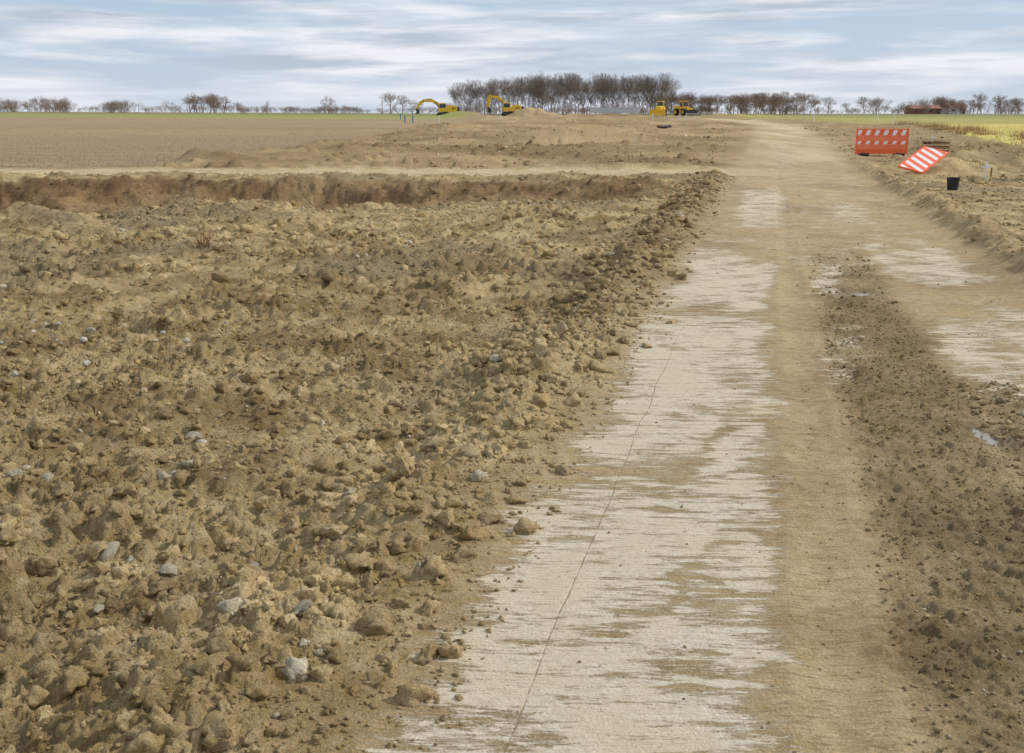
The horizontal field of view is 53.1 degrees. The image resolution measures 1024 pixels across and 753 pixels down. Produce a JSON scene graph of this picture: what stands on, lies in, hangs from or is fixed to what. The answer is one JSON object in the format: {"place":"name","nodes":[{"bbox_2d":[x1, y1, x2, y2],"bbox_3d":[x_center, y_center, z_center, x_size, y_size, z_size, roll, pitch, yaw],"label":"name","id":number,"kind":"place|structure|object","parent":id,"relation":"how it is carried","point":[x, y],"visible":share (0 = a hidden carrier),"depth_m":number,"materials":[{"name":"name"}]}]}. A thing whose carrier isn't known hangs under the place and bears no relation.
{"place":"outdoors","nodes":[
{"label":"outdoors","id":0,"kind":"place"},
{"bbox_2d":[0,107,1023,752],"bbox_3d":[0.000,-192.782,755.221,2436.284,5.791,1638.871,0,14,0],"label":"ground","id":1,"kind":"structure","parent":0,"point":[750,575],"depth_m":6.78,"materials":[{"name":"brown soil"}]},
{"bbox_2d":[0,93,228,112],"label":"woodland edge","id":2,"kind":"object","parent":1,"relation":"on","point":[63,106],"visible":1,"depth_m":386.97,"materials":[{"name":"plant"}]},
{"bbox_2d":[41,431,258,612],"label":"grey stones","id":3,"kind":"object","parent":1,"relation":"on","point":[110,551],"visible":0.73,"depth_m":4.92,"materials":[{"name":"stone"}]},
{"bbox_2d":[160,100,176,110],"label":"bare tree","id":4,"kind":"object","parent":1,"relation":"on","point":[169,104],"visible":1,"depth_m":387.84,"materials":[{"name":"plant"}]},
{"bbox_2d":[0,316,347,567],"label":"pale stones","id":5,"kind":"object","parent":1,"relation":"on","point":[14,374],"visible":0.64,"depth_m":9.22,"materials":[{"name":"grey stone"}]},
{"bbox_2d":[187,229,218,248],"bbox_3d":[-4.846,-2.192,16.063,0.585,0.388,0.463,10,17,33],"label":"dry weed","id":6,"kind":"object","parent":1,"relation":"on","point":[207,244],"visible":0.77,"depth_m":16.06,"materials":[{"name":"brown plant"}]},
{"bbox_2d":[0,125,417,166],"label":"field stubble","id":7,"kind":"object","parent":1,"relation":"on","point":[170,158],"visible":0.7,"depth_m":56.21,"materials":[{"name":"plant"}]},
{"bbox_2d":[233,101,241,111],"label":"bare tree","id":8,"kind":"object","parent":1,"relation":"on","point":[237,106],"visible":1,"depth_m":387.33,"materials":[{"name":"plant"}]},
{"bbox_2d":[320,95,336,113],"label":"bare tree","id":9,"kind":"object","parent":1,"relation":"on","point":[326,100],"visible":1,"depth_m":386.55,"materials":[{"name":"plant"}]},
{"bbox_2d":[0,249,686,752],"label":"dirt clods","id":10,"kind":"object","parent":1,"relation":"on","point":[158,729],"visible":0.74,"depth_m":4.81,"materials":[{"name":"brown soil"}]},
{"bbox_2d":[379,91,399,113],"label":"bare tree","id":11,"kind":"object","parent":1,"relation":"on","point":[390,100],"visible":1,"depth_m":338.68,"materials":[{"name":"plant"}]},
{"bbox_2d":[394,95,412,113],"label":"bare tree","id":12,"kind":"object","parent":1,"relation":"on","point":[405,102],"visible":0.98,"depth_m":340.64,"materials":[{"name":"plant"}]},
{"bbox_2d":[408,99,422,114],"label":"bare tree","id":13,"kind":"object","parent":1,"relation":"on","point":[415,106],"visible":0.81,"depth_m":338.91,"materials":[{"name":"plant"}]},
{"bbox_2d":[415,99,459,115],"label":"excavator","id":14,"kind":"object","parent":1,"relation":"on","point":[444,110],"visible":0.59,"depth_m":234.97,"materials":[{"name":"yellow metal"}]},
{"bbox_2d":[487,94,523,115],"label":"excavator","id":15,"kind":"object","parent":1,"relation":"on","point":[508,107],"visible":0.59,"depth_m":234.10,"materials":[{"name":"yellow metal"}]},
{"bbox_2d":[0,173,1023,752],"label":"dirt clods","id":16,"kind":"object","parent":1,"relation":"on","point":[648,241],"visible":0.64,"depth_m":7.76,"materials":[{"name":"brown soil"}]},
{"bbox_2d":[0,167,1023,320],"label":"field clods","id":17,"kind":"object","parent":1,"relation":"on","point":[326,276],"visible":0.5,"depth_m":16.76,"materials":[{"name":"brown soil"}]},
{"bbox_2d":[0,293,1023,752],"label":"loose crumbs","id":18,"kind":"object","parent":1,"relation":"on","point":[308,655],"visible":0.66,"depth_m":5.68,"materials":[{"name":"brown soil"}]},
{"bbox_2d":[1,105,1023,113],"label":"distant hedgerow","id":19,"kind":"object","parent":1,"relation":"on","point":[315,110],"visible":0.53,"depth_m":460.01,"materials":[{"name":"brown plant"}]},
{"bbox_2d":[436,71,682,114],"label":"tree grove","id":20,"kind":"object","parent":1,"relation":"on","point":[538,88],"visible":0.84,"depth_m":339.94,"materials":[{"name":"grey plant"}]},
{"bbox_2d":[590,108,598,112],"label":"panel","id":21,"kind":"object","parent":1,"relation":"on","point":[594,110],"visible":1,"depth_m":253.46,"materials":[{"name":"metal"}]},
{"bbox_2d":[599,108,606,112],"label":"panel","id":22,"kind":"object","parent":1,"relation":"on","point":[602,110],"visible":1,"depth_m":253.46,"materials":[{"name":"metal"}]},
{"bbox_2d":[607,108,614,112],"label":"panel","id":23,"kind":"object","parent":1,"relation":"on","point":[610,110],"visible":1,"depth_m":253.46,"materials":[{"name":"metal"}]},
{"bbox_2d":[615,108,623,112],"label":"panel","id":24,"kind":"object","parent":1,"relation":"on","point":[618,110],"visible":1,"depth_m":253.46,"materials":[{"name":"metal"}]},
{"bbox_2d":[590,107,640,107],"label":"coping","id":25,"kind":"object","parent":24,"relation":"on","point":[615,107],"visible":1,"depth_m":253.19,"materials":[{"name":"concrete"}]},
{"bbox_2d":[623,108,631,112],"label":"panel","id":26,"kind":"object","parent":1,"relation":"on","point":[627,110],"visible":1,"depth_m":253.46,"materials":[{"name":"metal"}]},
{"bbox_2d":[632,108,639,112],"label":"panel","id":27,"kind":"object","parent":1,"relation":"on","point":[635,110],"visible":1,"depth_m":253.46,"materials":[{"name":"metal"}]},
{"bbox_2d":[649,101,666,115],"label":"bulldozer","id":28,"kind":"object","parent":1,"relation":"on","point":[660,110],"visible":0.99,"depth_m":230.36,"materials":[{"name":"yellow metal"}]},
{"bbox_2d":[657,125,671,127],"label":"drain pipe","id":29,"kind":"object","parent":1,"relation":"on","point":[663,126],"visible":0.79,"depth_m":106.71,"materials":[{"name":"plastic"}]},
{"bbox_2d":[673,101,699,115],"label":"wheel loader","id":30,"kind":"object","parent":1,"relation":"on","point":[683,108],"visible":1,"depth_m":234.10,"materials":[{"name":"yellow metal"}]},
{"bbox_2d":[366,122,1023,168],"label":"rubble","id":31,"kind":"object","parent":1,"relation":"on","point":[582,145],"visible":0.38,"depth_m":52.75,"materials":[{"name":"brown stone"}]},
{"bbox_2d":[644,90,821,114],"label":"orchard trees","id":32,"kind":"object","parent":1,"relation":"on","point":[756,99],"visible":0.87,"depth_m":364.12,"materials":[{"name":"plant"}]},
{"bbox_2d":[820,97,836,114],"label":"bare tree","id":33,"kind":"object","parent":1,"relation":"on","point":[829,103],"visible":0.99,"depth_m":366.42,"materials":[{"name":"plant"}]},
{"bbox_2d":[840,102,849,114],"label":"bare tree","id":34,"kind":"object","parent":1,"relation":"on","point":[846,106],"visible":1,"depth_m":369.55,"materials":[{"name":"plant"}]},
{"bbox_2d":[843,292,875,295],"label":"puddle","id":35,"kind":"object","parent":1,"relation":"on","point":[862,294],"visible":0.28,"depth_m":11.91,"materials":[{"name":"grey liquid"}]},
{"bbox_2d":[870,100,878,114],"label":"bare tree","id":36,"kind":"object","parent":1,"relation":"on","point":[876,109],"visible":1,"depth_m":367.02,"materials":[{"name":"plant"}]},
{"bbox_2d":[855,128,909,155],"bbox_3d":[16.899,-10.719,46.770,2.360,1.210,0.800,0,14,2],"label":"construction barrier","id":37,"kind":"object","parent":1,"relation":"on","point":[889,134],"visible":0.97,"depth_m":46.75,"materials":[{"name":"orange plastic"}]},
{"bbox_2d":[897,146,948,173],"bbox_3d":[13.729,-7.239,34.168,0.860,0.061,2.100,27,44,33],"label":"fallen barrier","id":38,"kind":"object","parent":1,"relation":"on","point":[922,160],"visible":1,"depth_m":34.11,"materials":[{"name":"red plastic"}]},
{"bbox_2d":[904,105,941,113],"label":"red barn","id":39,"kind":"structure","parent":1,"relation":"on","point":[915,109],"depth_m":420.36,"materials":[{"name":"paint"}]},
{"bbox_2d":[922,139,950,151],"bbox_3d":[20.400,-11.109,49.287,0.999,0.634,0.900,-3,15,-11],"label":"wooden pallet stack","id":40,"kind":"object","parent":1,"relation":"on","point":[937,144],"visible":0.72,"depth_m":48.96,"materials":[{"name":"brown wood"}]},
{"bbox_2d":[855,96,1023,113],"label":"woodland edge","id":41,"kind":"object","parent":1,"relation":"on","point":[1016,102],"visible":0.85,"depth_m":425.73,"materials":[{"name":"brown plant"}]},
{"bbox_2d":[942,107,966,113],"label":"walls","id":42,"kind":"structure","parent":1,"relation":"on","point":[949,111],"depth_m":422.68,"materials":[{"name":"concrete"}]},
{"bbox_2d":[946,177,962,189],"bbox_3d":[11.750,-5.139,27.276,0.371,0.320,0.364,0,14,0],"label":"black bucket","id":43,"kind":"object","parent":1,"relation":"on","point":[952,183],"visible":1,"depth_m":27.17,"materials":[{"name":"plastic"}]},
{"bbox_2d":[889,119,1023,143],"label":"dry reeds","id":44,"kind":"object","parent":1,"relation":"on","point":[966,130],"visible":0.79,"depth_m":88.70,"materials":[{"name":"beige plant"}]},
{"bbox_2d":[896,140,1023,183],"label":"verge grass","id":45,"kind":"structure","parent":1,"relation":"on","point":[1006,177],"depth_m":36.06,"materials":[{"name":"beige plant"}]},
{"bbox_2d":[922,125,1023,148],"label":"meadow grass","id":46,"kind":"structure","parent":1,"relation":"on","point":[995,131],"depth_m":91.70,"materials":[{"name":"plant"}]},
{"bbox_2d":[971,91,987,113],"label":"bare tree","id":47,"kind":"object","parent":1,"relation":"on","point":[980,98],"visible":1,"depth_m":386.61,"materials":[{"name":"plant"}]},
{"bbox_2d":[972,429,999,446],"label":"puddle","id":48,"kind":"object","parent":1,"relation":"on","point":[979,434],"visible":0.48,"depth_m":6.60,"materials":[{"name":"grey liquid"}]},
{"bbox_2d":[982,161,992,179],"bbox_3d":[14.550,-6.264,31.419,0.340,0.650,0.069,0,14,-1],"label":"survey profile stake","id":49,"kind":"object","parent":1,"relation":"on","point":[986,166],"visible":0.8,"depth_m":31.35,"materials":[{"name":"white wood"}]},
{"bbox_2d":[992,94,1007,113],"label":"bare tree","id":50,"kind":"object","parent":1,"relation":"on","point":[998,100],"visible":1,"depth_m":387.28,"materials":[{"name":"plant"}]},
{"bbox_2d":[0,0,1023,113],"label":"sky","id":51,"kind":"structure","parent":0,"point":[295,53],"materials":[{"name":"grey"}]}
]}

